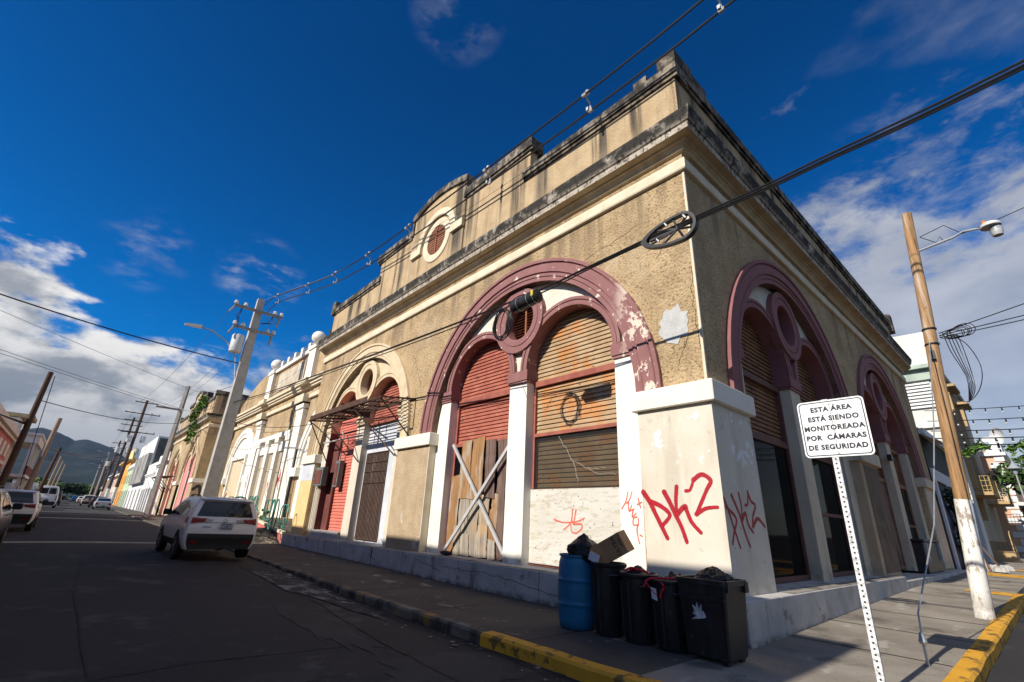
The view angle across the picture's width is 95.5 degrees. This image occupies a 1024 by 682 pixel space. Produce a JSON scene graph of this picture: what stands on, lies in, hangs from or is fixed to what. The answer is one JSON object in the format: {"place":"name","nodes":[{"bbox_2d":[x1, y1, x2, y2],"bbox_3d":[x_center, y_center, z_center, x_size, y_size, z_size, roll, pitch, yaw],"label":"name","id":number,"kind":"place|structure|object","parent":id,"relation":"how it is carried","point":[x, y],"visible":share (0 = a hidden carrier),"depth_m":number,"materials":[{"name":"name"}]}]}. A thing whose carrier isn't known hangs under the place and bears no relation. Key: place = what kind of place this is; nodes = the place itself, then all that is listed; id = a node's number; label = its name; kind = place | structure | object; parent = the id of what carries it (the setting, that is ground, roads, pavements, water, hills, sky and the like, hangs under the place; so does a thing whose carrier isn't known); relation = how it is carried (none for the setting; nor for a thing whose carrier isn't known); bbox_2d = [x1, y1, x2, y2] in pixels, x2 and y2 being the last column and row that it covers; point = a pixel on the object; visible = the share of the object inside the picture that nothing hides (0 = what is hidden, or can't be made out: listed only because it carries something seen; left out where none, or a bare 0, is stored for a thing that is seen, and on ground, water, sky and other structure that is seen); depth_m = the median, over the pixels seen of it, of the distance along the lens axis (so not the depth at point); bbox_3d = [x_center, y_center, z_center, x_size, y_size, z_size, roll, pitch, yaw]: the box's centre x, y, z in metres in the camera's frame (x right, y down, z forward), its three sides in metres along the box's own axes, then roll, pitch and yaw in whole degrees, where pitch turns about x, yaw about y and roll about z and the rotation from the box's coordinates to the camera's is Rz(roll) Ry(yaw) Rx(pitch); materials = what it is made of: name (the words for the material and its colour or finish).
{"place":"outdoors","nodes":[
{"label":"outdoors","id":0,"kind":"place"},
{"bbox_2d":[20,376,54,484],"bbox_3d":[-26.214,5.140,25.643,0.036,5.231,7.522,21,-28,-38],"label":"hanging cable","id":1,"kind":"object","parent":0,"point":[37,429],"visible":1,"depth_m":25.29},
{"bbox_2d":[11,428,124,496],"bbox_3d":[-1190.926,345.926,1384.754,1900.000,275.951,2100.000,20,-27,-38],"label":"hills","id":2,"kind":"structure","parent":0,"point":[79,470],"depth_m":1366.50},
{"bbox_2d":[111,507,701,674],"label":"pavement","id":3,"kind":"structure","parent":0,"point":[533,621],"depth_m":8.27,"materials":[{"name":"concrete"}]},
{"bbox_2d":[557,553,593,630],"bbox_3d":[1.009,3.819,7.139,0.627,1.000,0.627,20,-27,-38],"label":"blue barrel","id":4,"kind":"object","parent":3,"relation":"on","point":[575,604],"visible":0.73,"depth_m":6.90,"materials":[{"name":"plastic"}]},
{"bbox_2d":[567,533,596,562],"bbox_3d":[1.132,3.274,7.304,0.479,0.483,0.549,20,-27,-38],"label":"rubbish bag","id":5,"kind":"object","parent":4,"relation":"in","point":[583,543],"visible":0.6,"depth_m":7.17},
{"bbox_2d":[591,561,626,637],"bbox_3d":[1.420,3.734,6.777,0.537,0.932,0.614,20,-27,-38],"label":"rubbish bin","id":6,"kind":"object","parent":3,"relation":"on","point":[607,608],"visible":0.81,"depth_m":6.61,"materials":[{"name":"black plastic"}]},
{"bbox_2d":[588,550,601,562],"bbox_3d":[1.233,3.217,6.919,0.208,0.186,0.065,-13,-26,35],"label":"carton","id":7,"kind":"object","parent":6,"relation":"on","point":[594,556],"visible":0.93,"depth_m":6.90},
{"bbox_2d":[589,530,633,562],"bbox_3d":[1.517,3.117,6.986,0.599,0.547,0.375,-12,-26,33],"label":"cardboard box","id":8,"kind":"object","parent":6,"relation":"on","point":[615,546],"visible":1,"depth_m":6.86,"materials":[{"name":"brown cardboard"}]},
{"bbox_2d":[619,571,657,645],"bbox_3d":[1.759,3.652,6.402,0.543,0.842,0.622,20,-27,-38],"label":"rubbish bin","id":9,"kind":"object","parent":3,"relation":"on","point":[637,613],"visible":0.78,"depth_m":6.23,"materials":[{"name":"black plastic"}]},
{"bbox_2d":[650,579,688,653],"bbox_3d":[2.094,3.555,6.071,0.537,0.812,0.614,20,-27,-38],"label":"rubbish bin","id":10,"kind":"object","parent":3,"relation":"on","point":[669,626],"visible":0.62,"depth_m":5.90,"materials":[{"name":"black plastic"}]},
{"bbox_2d":[643,573,680,597],"bbox_3d":[1.945,3.172,6.059,0.500,0.312,0.141,-8,-24,25],"label":"red ribbon","id":11,"kind":"object","parent":10,"relation":"attached to","point":[662,578],"visible":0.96,"depth_m":6.07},
{"bbox_2d":[323,555,1021,666],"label":"pavement joints","id":12,"kind":"object","parent":3,"relation":"on","point":[791,635],"visible":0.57,"depth_m":7.98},
{"bbox_2d":[0,500,1023,681],"bbox_3d":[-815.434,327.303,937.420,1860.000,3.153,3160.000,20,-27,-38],"label":"road","id":13,"kind":"structure","parent":0,"point":[142,604],"depth_m":6.76,"materials":[{"name":"asphalt"}]},
{"bbox_2d":[0,403,18,468],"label":"pink house","id":14,"kind":"structure","parent":13,"relation":"on","point":[9,434],"depth_m":28.37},
{"bbox_2d":[0,486,23,545],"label":"parked car","id":15,"kind":"object","parent":13,"relation":"on","point":[6,510],"visible":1,"depth_m":12.80,"materials":[{"name":"white paint"}]},
{"bbox_2d":[7,411,36,430],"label":"house","id":16,"kind":"structure","parent":13,"relation":"on","point":[22,417],"depth_m":40.48,"materials":[{"name":"white paint"}]},
{"bbox_2d":[0,431,46,489],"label":"balcony house","id":17,"kind":"structure","parent":13,"relation":"on","point":[40,441],"depth_m":34.66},
{"bbox_2d":[0,371,53,487],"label":"utility pole","id":18,"kind":"object","parent":13,"relation":"on","point":[8,467],"visible":1,"depth_m":21.65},
{"bbox_2d":[42,400,180,437],"bbox_3d":[-29.325,6.726,37.249,0.926,3.042,33.442,12,-23,-22],"label":"street crossing cable","id":19,"kind":"object","parent":18,"relation":"attached to","point":[107,416],"visible":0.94,"depth_m":29.58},
{"bbox_2d":[7,486,48,530],"bbox_3d":[-22.356,7.438,20.798,2.213,1.778,4.502,20,-27,-38],"label":"parked car","id":20,"kind":"object","parent":13,"relation":"on","point":[28,513],"visible":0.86,"depth_m":19.68,"materials":[{"name":"white paint"}]},
{"bbox_2d":[24,418,62,489],"bbox_3d":[-34.447,9.109,33.786,0.730,7.118,0.395,10,-23,-19],"label":"utility pole","id":21,"kind":"object","parent":13,"relation":"on","point":[32,477],"visible":0.66,"depth_m":33.94,"materials":[{"name":"brown wood"}]},
{"bbox_2d":[38,447,61,492],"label":"utility pole","id":22,"kind":"object","parent":13,"relation":"on","point":[42,484],"visible":0.66,"depth_m":44.18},
{"bbox_2d":[40,486,60,507],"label":"parked van","id":23,"kind":"object","parent":13,"relation":"on","point":[51,494],"visible":0.56,"depth_m":55.71,"materials":[{"name":"white paint"}]},
{"bbox_2d":[47,456,61,485],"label":"utility pole","id":24,"kind":"object","parent":13,"relation":"on","point":[53,473],"visible":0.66,"depth_m":57.01,"materials":[{"name":"brown wood"}]},
{"bbox_2d":[61,482,86,499],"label":"street tree","id":25,"kind":"object","parent":13,"relation":"on","point":[71,487],"visible":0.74,"depth_m":170.00,"materials":[{"name":"green plant"}]},
{"bbox_2d":[73,535,88,675],"bbox_3d":[-11.177,5.650,12.015,0.192,0.277,21.479,20,-27,-37],"label":"tar seam","id":26,"kind":"object","parent":13,"relation":"on","point":[83,652],"visible":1,"depth_m":5.97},
{"bbox_2d":[68,484,100,495],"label":"street tree","id":27,"kind":"object","parent":13,"relation":"on","point":[86,491],"visible":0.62,"depth_m":176.19,"materials":[{"name":"green plant"}]},
{"bbox_2d":[79,495,95,505],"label":"parked car","id":28,"kind":"object","parent":13,"relation":"on","point":[85,499],"visible":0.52,"depth_m":78.46,"materials":[{"name":"beige paint"}]},
{"bbox_2d":[92,498,112,509],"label":"parked car","id":29,"kind":"object","parent":13,"relation":"on","point":[103,503],"visible":1,"depth_m":61.01,"materials":[{"name":"silver metal"}]},
{"bbox_2d":[113,448,137,505],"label":"orange house","id":30,"kind":"structure","parent":13,"relation":"on","point":[132,459],"depth_m":102.47,"materials":[{"name":"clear paint"}]},
{"bbox_2d":[117,463,134,506],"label":"green house","id":31,"kind":"structure","parent":13,"relation":"on","point":[124,492],"depth_m":92.92,"materials":[{"name":"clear paint"}]},
{"bbox_2d":[111,399,159,506],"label":"utility pole","id":32,"kind":"object","parent":13,"relation":"on","point":[121,473],"visible":0.97,"depth_m":82.38,"materials":[{"name":"wood"}]},
{"bbox_2d":[49,446,129,459],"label":"street crossing cable","id":33,"kind":"object","parent":32,"relation":"attached to","point":[81,456],"visible":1,"depth_m":49.24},
{"bbox_2d":[131,313,277,408],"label":"power line","id":34,"kind":"object","parent":32,"relation":"attached to","point":[212,369],"visible":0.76,"depth_m":44.58,"materials":[{"name":"grey metal"}]},
{"bbox_2d":[135,461,158,511],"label":"white house","id":35,"kind":"structure","parent":13,"relation":"on","point":[145,492],"depth_m":65.52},
{"bbox_2d":[123,436,174,509],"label":"warehouse","id":36,"kind":"structure","parent":13,"relation":"on","point":[152,452],"depth_m":73.36,"materials":[{"name":"white paint"}]},
{"bbox_2d":[144,451,171,513],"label":"white house","id":37,"kind":"structure","parent":13,"relation":"on","point":[157,465],"depth_m":56.55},
{"bbox_2d":[143,386,190,516],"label":"utility pole","id":38,"kind":"object","parent":13,"relation":"on","point":[153,493],"visible":0.93,"depth_m":43.70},
{"bbox_2d":[153,390,248,515],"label":"twin building","id":39,"kind":"structure","parent":13,"relation":"on","point":[188,464],"depth_m":45.02,"materials":[{"name":"beige paint"}]},
{"bbox_2d":[174,458,189,508],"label":"door","id":40,"kind":"structure","parent":39,"relation":"in","point":[186,470],"depth_m":45.87,"materials":[{"name":"pink paint"}]},
{"bbox_2d":[182,456,195,500],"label":"door","id":41,"kind":"structure","parent":39,"relation":"in","point":[191,471],"depth_m":43.97,"materials":[{"name":"pink paint"}]},
{"bbox_2d":[184,395,208,444],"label":"ivy patch","id":42,"kind":"object","parent":39,"relation":"attached to","point":[199,407],"visible":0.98,"depth_m":46.38,"materials":[{"name":"green plant"}]},
{"bbox_2d":[155,493,257,558],"bbox_3d":[-9.760,5.801,14.843,2.213,1.808,4.591,21,-27,-39],"label":"parked car","id":43,"kind":"object","parent":13,"relation":"on","point":[204,522],"visible":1,"depth_m":13.38,"materials":[{"name":"white paint"}]},
{"bbox_2d":[184,298,283,496],"bbox_3d":[-18.480,3.825,28.812,5.306,14.979,1.033,18,-26,-35],"label":"utility pole","id":44,"kind":"object","parent":13,"relation":"on","point":[213,478],"visible":0.99,"depth_m":29.66,"materials":[{"name":"concrete"}]},
{"bbox_2d":[0,310,231,411],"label":"street crossing cable","id":45,"kind":"object","parent":44,"relation":"attached to","point":[101,383],"visible":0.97,"depth_m":36.57,"materials":[{"name":"rubber"}]},
{"bbox_2d":[0,293,238,363],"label":"street crossing cable","id":46,"kind":"object","parent":44,"relation":"attached to","point":[111,329],"visible":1,"depth_m":24.31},
{"bbox_2d":[262,0,734,312],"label":"power line","id":47,"kind":"object","parent":44,"relation":"attached to","point":[720,8],"visible":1,"depth_m":12.59,"materials":[{"name":"rubber"}]},
{"bbox_2d":[84,632,398,681],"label":"tar seam","id":48,"kind":"object","parent":13,"relation":"on","point":[228,658],"visible":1,"depth_m":5.13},
{"bbox_2d":[218,331,325,517],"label":"columned hall","id":49,"kind":"structure","parent":13,"relation":"on","point":[263,462],"depth_m":32.92,"materials":[{"name":"beige paint"}]},
{"bbox_2d":[253,516,292,543],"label":"entrance terrace","id":50,"kind":"structure","parent":13,"relation":"on","point":[264,535],"depth_m":20.84,"materials":[{"name":"concrete"}]},
{"bbox_2d":[228,496,289,529],"bbox_3d":[-15.409,9.570,26.388,0.054,1.492,16.600,20,-27,-38],"label":"terrace railing","id":51,"kind":"object","parent":50,"relation":"on","point":[283,506],"visible":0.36,"depth_m":22.19,"materials":[{"name":"metal"}]},
{"bbox_2d":[255,499,279,530],"bbox_3d":[-12.027,8.169,21.438,0.578,1.744,5.722,20,-27,-38],"label":"ramp railing","id":52,"kind":"object","parent":50,"relation":"on","point":[271,523],"visible":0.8,"depth_m":20.02,"materials":[{"name":"green metal"}]},
{"bbox_2d":[250,568,344,606],"bbox_3d":[-4.821,5.372,10.319,0.930,0.126,5.710,20,-27,-38],"label":"cement spill","id":53,"kind":"object","parent":13,"relation":"on","point":[282,579],"visible":1,"depth_m":10.19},
{"bbox_2d":[111,509,489,644],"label":"kerb","id":54,"kind":"structure","parent":13,"relation":"on","point":[463,630],"depth_m":8.08,"materials":[{"name":"concrete"}]},
{"bbox_2d":[274,601,386,653],"bbox_3d":[-2.903,4.240,7.020,0.764,0.048,3.911,20,-27,-38],"label":"road patch","id":55,"kind":"object","parent":13,"relation":"on","point":[319,625],"visible":1,"depth_m":6.81,"materials":[{"name":"asphalt"}]},
{"bbox_2d":[216,556,460,681],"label":"tar seam","id":56,"kind":"object","parent":13,"relation":"on","point":[370,634],"visible":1,"depth_m":6.26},
{"bbox_2d":[338,599,385,618],"bbox_3d":[-2.715,4.742,8.260,0.506,0.031,2.136,20,-27,-38],"label":"cement spill","id":57,"kind":"object","parent":13,"relation":"on","point":[364,609],"visible":1,"depth_m":8.19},
{"bbox_2d":[223,549,565,677],"bbox_3d":[-9.291,7.129,15.518,0.242,0.314,29.400,20,-27,-38],"label":"gutter","id":58,"kind":"object","parent":13,"relation":"on","point":[550,673],"visible":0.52,"depth_m":6.78,"materials":[{"name":"concrete"}]},
{"bbox_2d":[241,560,605,679],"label":"litter","id":59,"kind":"object","parent":13,"relation":"on","point":[537,667],"visible":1,"depth_m":6.51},
{"bbox_2d":[379,652,522,681],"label":"road patch","id":60,"kind":"object","parent":13,"relation":"on","point":[471,667],"visible":1,"depth_m":5.23,"materials":[{"name":"asphalt"}]},
{"bbox_2d":[280,50,965,648],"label":"arcade building","id":61,"kind":"structure","parent":13,"relation":"on","point":[644,400],"depth_m":11.57,"materials":[{"name":"beige paint"}]},
{"bbox_2d":[327,388,369,531],"bbox_3d":[-6.849,4.856,19.423,0.051,5.700,2.680,20,-27,-38],"label":"roller door","id":62,"kind":"structure","parent":61,"relation":"in","point":[349,427],"depth_m":19.18,"materials":[{"name":"metal"}]},
{"bbox_2d":[309,395,415,464],"bbox_3d":[-6.459,3.548,17.769,1.426,2.003,8.586,20,-27,-38],"label":"awning frame","id":63,"kind":"object","parent":61,"relation":"attached to","point":[353,409],"visible":0.97,"depth_m":16.97,"materials":[{"name":"metal"}]},
{"bbox_2d":[353,421,397,543],"bbox_3d":[-4.741,4.994,16.657,0.050,4.100,2.680,20,-27,-38],"label":"boarded door","id":64,"kind":"structure","parent":61,"relation":"in","point":[387,432],"depth_m":16.83,"materials":[{"name":"wood"}]},
{"bbox_2d":[446,389,509,560],"bbox_3d":[-0.806,3.526,12.584,0.112,4.220,2.700,20,-27,-38],"label":"door frame","id":65,"kind":"structure","parent":61,"relation":"in","point":[503,393],"depth_m":13.57,"materials":[{"name":"red wood"}]},
{"bbox_2d":[530,362,618,568],"bbox_3d":[1.440,2.730,10.272,0.182,4.220,2.700,20,-27,-38],"label":"window frame","id":66,"kind":"structure","parent":61,"relation":"in","point":[585,459],"depth_m":10.46,"materials":[{"name":"brown wood"}]},
{"bbox_2d":[742,369,810,582],"bbox_3d":[5.499,2.803,9.974,2.680,4.220,0.112,20,-27,-38],"label":"window frame","id":67,"kind":"structure","parent":61,"relation":"in","point":[774,465],"depth_m":10.02,"materials":[{"name":"black metal"}]},
{"bbox_2d":[801,401,854,576],"bbox_3d":[7.964,3.711,12.005,2.680,4.220,0.112,20,-27,-38],"label":"window frame","id":68,"kind":"structure","parent":61,"relation":"in","point":[841,560],"depth_m":12.05,"materials":[{"name":"black metal"}]},
{"bbox_2d":[873,440,906,568],"bbox_3d":[12.307,5.310,15.583,2.680,4.220,0.112,20,-27,-38],"label":"window frame","id":69,"kind":"structure","parent":61,"relation":"in","point":[892,521],"depth_m":16.03,"materials":[{"name":"brown wood"}]},
{"bbox_2d":[890,449,918,538],"bbox_3d":[14.771,6.217,17.614,2.680,4.220,0.112,20,-27,-38],"label":"window frame","id":70,"kind":"structure","parent":61,"relation":"in","point":[912,525],"depth_m":18.22,"materials":[{"name":"brown wood"}]},
{"bbox_2d":[910,539,943,573],"bbox_3d":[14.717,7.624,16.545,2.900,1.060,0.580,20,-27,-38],"label":"wheeled bin","id":71,"kind":"object","parent":61,"relation":"on","point":[921,549],"visible":0.86,"depth_m":15.80,"materials":[{"name":"black plastic"}]},
{"bbox_2d":[480,594,1023,681],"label":"kerb","id":72,"kind":"structure","parent":13,"relation":"on","point":[977,661],"depth_m":5.74,"materials":[{"name":"yellow paint"}]},
{"bbox_2d":[916,427,965,569],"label":"dark house","id":73,"kind":"structure","parent":13,"relation":"on","point":[942,478],"depth_m":21.15,"materials":[{"name":"blue paint"}]},
{"bbox_2d":[943,486,961,548],"bbox_3d":[20.418,8.512,21.104,2.221,3.635,0.676,20,-27,-38],"label":"climbing vine","id":74,"kind":"object","parent":73,"relation":"attached to","point":[947,491],"visible":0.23,"depth_m":21.10,"materials":[{"name":"green plant"}]},
{"bbox_2d":[940,491,965,569],"bbox_3d":[19.859,8.570,20.917,2.200,3.400,0.030,20,-27,-38],"label":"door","id":75,"kind":"structure","parent":73,"relation":"in","point":[950,517],"depth_m":20.80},
{"bbox_2d":[961,439,1023,457],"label":"hanging vine","id":76,"kind":"object","parent":73,"relation":"attached to","point":[972,449],"visible":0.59,"depth_m":24.59,"materials":[{"name":"green plant"}]},
{"bbox_2d":[892,332,993,563],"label":"white block","id":77,"kind":"structure","parent":13,"relation":"on","point":[918,380],"depth_m":30.46,"materials":[{"name":"paint"}]},
{"bbox_2d":[945,375,1014,550],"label":"tan apartments","id":78,"kind":"structure","parent":13,"relation":"on","point":[985,496],"depth_m":38.87,"materials":[{"name":"paint"}]},
{"bbox_2d":[978,436,1023,555],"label":"quoined house","id":79,"kind":"structure","parent":13,"relation":"on","point":[1011,519],"depth_m":43.85,"materials":[{"name":"paint"}]},
{"bbox_2d":[989,428,1004,443],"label":"satellite dish","id":80,"kind":"object","parent":79,"relation":"attached to","point":[998,433],"visible":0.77,"depth_m":45.52,"materials":[{"name":"metal"}]},
{"bbox_2d":[984,442,1023,494],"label":"street tree","id":81,"kind":"object","parent":13,"relation":"on","point":[1007,477],"visible":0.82,"depth_m":39.43,"materials":[{"name":"green plant"}]},
{"bbox_2d":[0,0,1023,465],"label":"sky","id":82,"kind":"structure","parent":0,"point":[165,165],"materials":[{"name":"blue"}]},
{"bbox_2d":[233,59,1023,403],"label":"telephone cable","id":83,"kind":"object","parent":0,"point":[835,155],"visible":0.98,"depth_m":6.17,"materials":[{"name":"rubber"}]},
{"bbox_2d":[468,308,512,340],"bbox_3d":[-0.539,-0.294,10.456,0.094,0.879,1.640,20,-27,-38],"label":"cable coil","id":84,"kind":"object","parent":83,"relation":"hanging from","point":[510,316],"visible":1,"depth_m":10.04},
{"bbox_2d":[510,289,542,312],"bbox_3d":[0.265,-0.812,9.637,0.310,0.332,0.864,20,-27,-38],"label":"splice can","id":85,"kind":"object","parent":83,"relation":"attached to","point":[533,297],"visible":1,"depth_m":9.46,"materials":[{"name":"black plastic"}]},
{"bbox_2d":[641,211,698,249],"bbox_3d":[2.492,-1.726,7.426,0.108,0.500,0.970,20,-27,-38],"label":"cable snowshoe","id":86,"kind":"object","parent":83,"relation":"hanging from","point":[671,232],"visible":0.99,"depth_m":7.38,"materials":[{"name":"black plastic"}]},
{"bbox_2d":[641,649,900,681],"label":"pavement","id":87,"kind":"structure","parent":0,"point":[758,666],"depth_m":5.14,"materials":[{"name":"concrete"}]},
{"bbox_2d":[676,574,748,666],"bbox_3d":[2.486,3.398,5.712,0.607,0.877,0.675,20,-27,-38],"label":"wheeled bin","id":88,"kind":"object","parent":87,"relation":"on","point":[714,614],"visible":0.89,"depth_m":5.53,"materials":[{"name":"black plastic"}]},
{"bbox_2d":[693,566,734,581],"bbox_3d":[2.545,3.023,5.856,0.472,0.339,0.484,8,-22,-13],"label":"rubbish bag","id":89,"kind":"object","parent":88,"relation":"in","point":[712,573],"visible":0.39,"depth_m":5.79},
{"bbox_2d":[797,396,885,681],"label":"monitoring sign","id":90,"kind":"object","parent":87,"relation":"on","point":[835,429],"visible":1,"depth_m":5.35,"materials":[{"name":"metal"}]},
{"bbox_2d":[753,555,1023,681],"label":"pavement","id":91,"kind":"structure","parent":0,"point":[946,651],"depth_m":7.24,"materials":[{"name":"concrete"}]},
{"bbox_2d":[901,212,1003,619],"bbox_3d":[9.600,0.928,9.502,0.358,8.770,2.222,21,-28,-39],"label":"utility pole","id":92,"kind":"object","parent":91,"relation":"on","point":[980,591],"visible":0.97,"depth_m":9.58,"materials":[{"name":"brown wood"}]},
{"bbox_2d":[917,343,934,665],"bbox_3d":[7.085,2.021,7.925,4.800,5.512,0.088,17,-26,-33],"label":"guy wire","id":93,"kind":"object","parent":92,"relation":"attached to","point":[922,640],"visible":0.96,"depth_m":6.88,"materials":[{"name":"metal"}]},
{"bbox_2d":[941,323,982,401],"bbox_3d":[9.544,0.455,9.850,0.116,1.691,0.722,20,-27,-38],"label":"wire tangle","id":94,"kind":"object","parent":92,"relation":"hanging from","point":[952,337],"visible":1,"depth_m":9.87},
{"bbox_2d":[919,207,1023,242],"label":"lamp wire","id":95,"kind":"object","parent":92,"relation":"attached to","point":[957,231],"visible":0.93,"depth_m":10.67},
{"bbox_2d":[939,303,1023,337],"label":"service cable","id":96,"kind":"object","parent":92,"relation":"attached to","point":[984,324],"visible":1,"depth_m":9.77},
{"bbox_2d":[964,569,1023,595],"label":"pavement marking","id":97,"kind":"object","parent":91,"relation":"on","point":[1004,575],"visible":0.55,"depth_m":17.32,"materials":[{"name":"yellow paint"}]},
{"bbox_2d":[981,545,1014,572],"bbox_3d":[20.431,9.291,19.925,2.479,1.501,1.230,20,-27,-38],"label":"rubbish pile","id":98,"kind":"object","parent":91,"relation":"on","point":[997,568],"visible":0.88,"depth_m":19.61,"materials":[{"name":"white wood"}]},
{"bbox_2d":[992,531,1020,562],"bbox_3d":[30.832,13.015,29.173,2.623,2.075,1.200,20,-27,-38],"label":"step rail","id":99,"kind":"object","parent":91,"relation":"on","point":[1007,556],"visible":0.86,"depth_m":28.21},
{"bbox_2d":[1006,453,1023,499],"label":"street lamp","id":100,"kind":"object","parent":91,"relation":"on","point":[1013,467],"visible":1,"depth_m":35.12,"materials":[{"name":"metal"}]},
{"bbox_2d":[924,405,1023,414],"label":"string lights","id":101,"kind":"object","parent":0,"point":[982,408],"visible":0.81,"depth_m":24.37},
{"bbox_2d":[927,417,1023,425],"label":"string lights","id":102,"kind":"object","parent":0,"point":[986,419],"visible":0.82,"depth_m":24.27},
{"bbox_2d":[931,428,1023,435],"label":"string lights","id":103,"kind":"object","parent":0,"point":[1010,433],"visible":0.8,"depth_m":24.30},
{"bbox_2d":[936,436,1023,443],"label":"string lights","id":104,"kind":"object","parent":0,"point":[995,438],"visible":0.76,"depth_m":24.39},
{"bbox_2d":[960,443,1020,449],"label":"string lights","id":105,"kind":"object","parent":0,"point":[998,446],"visible":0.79,"depth_m":24.37},
{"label":"pavement","id":106,"kind":"structure","parent":0,"visible":0},
{"bbox_2d":[99,441,125,495],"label":"utility pole","id":107,"kind":"object","parent":106,"relation":"on","point":[107,476],"visible":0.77,"depth_m":118.12,"materials":[{"name":"wood"}]},
{"bbox_2d":[104,417,142,497],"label":"utility pole","id":108,"kind":"object","parent":106,"relation":"on","point":[136,451],"visible":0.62,"depth_m":99.16,"materials":[{"name":"wood"}]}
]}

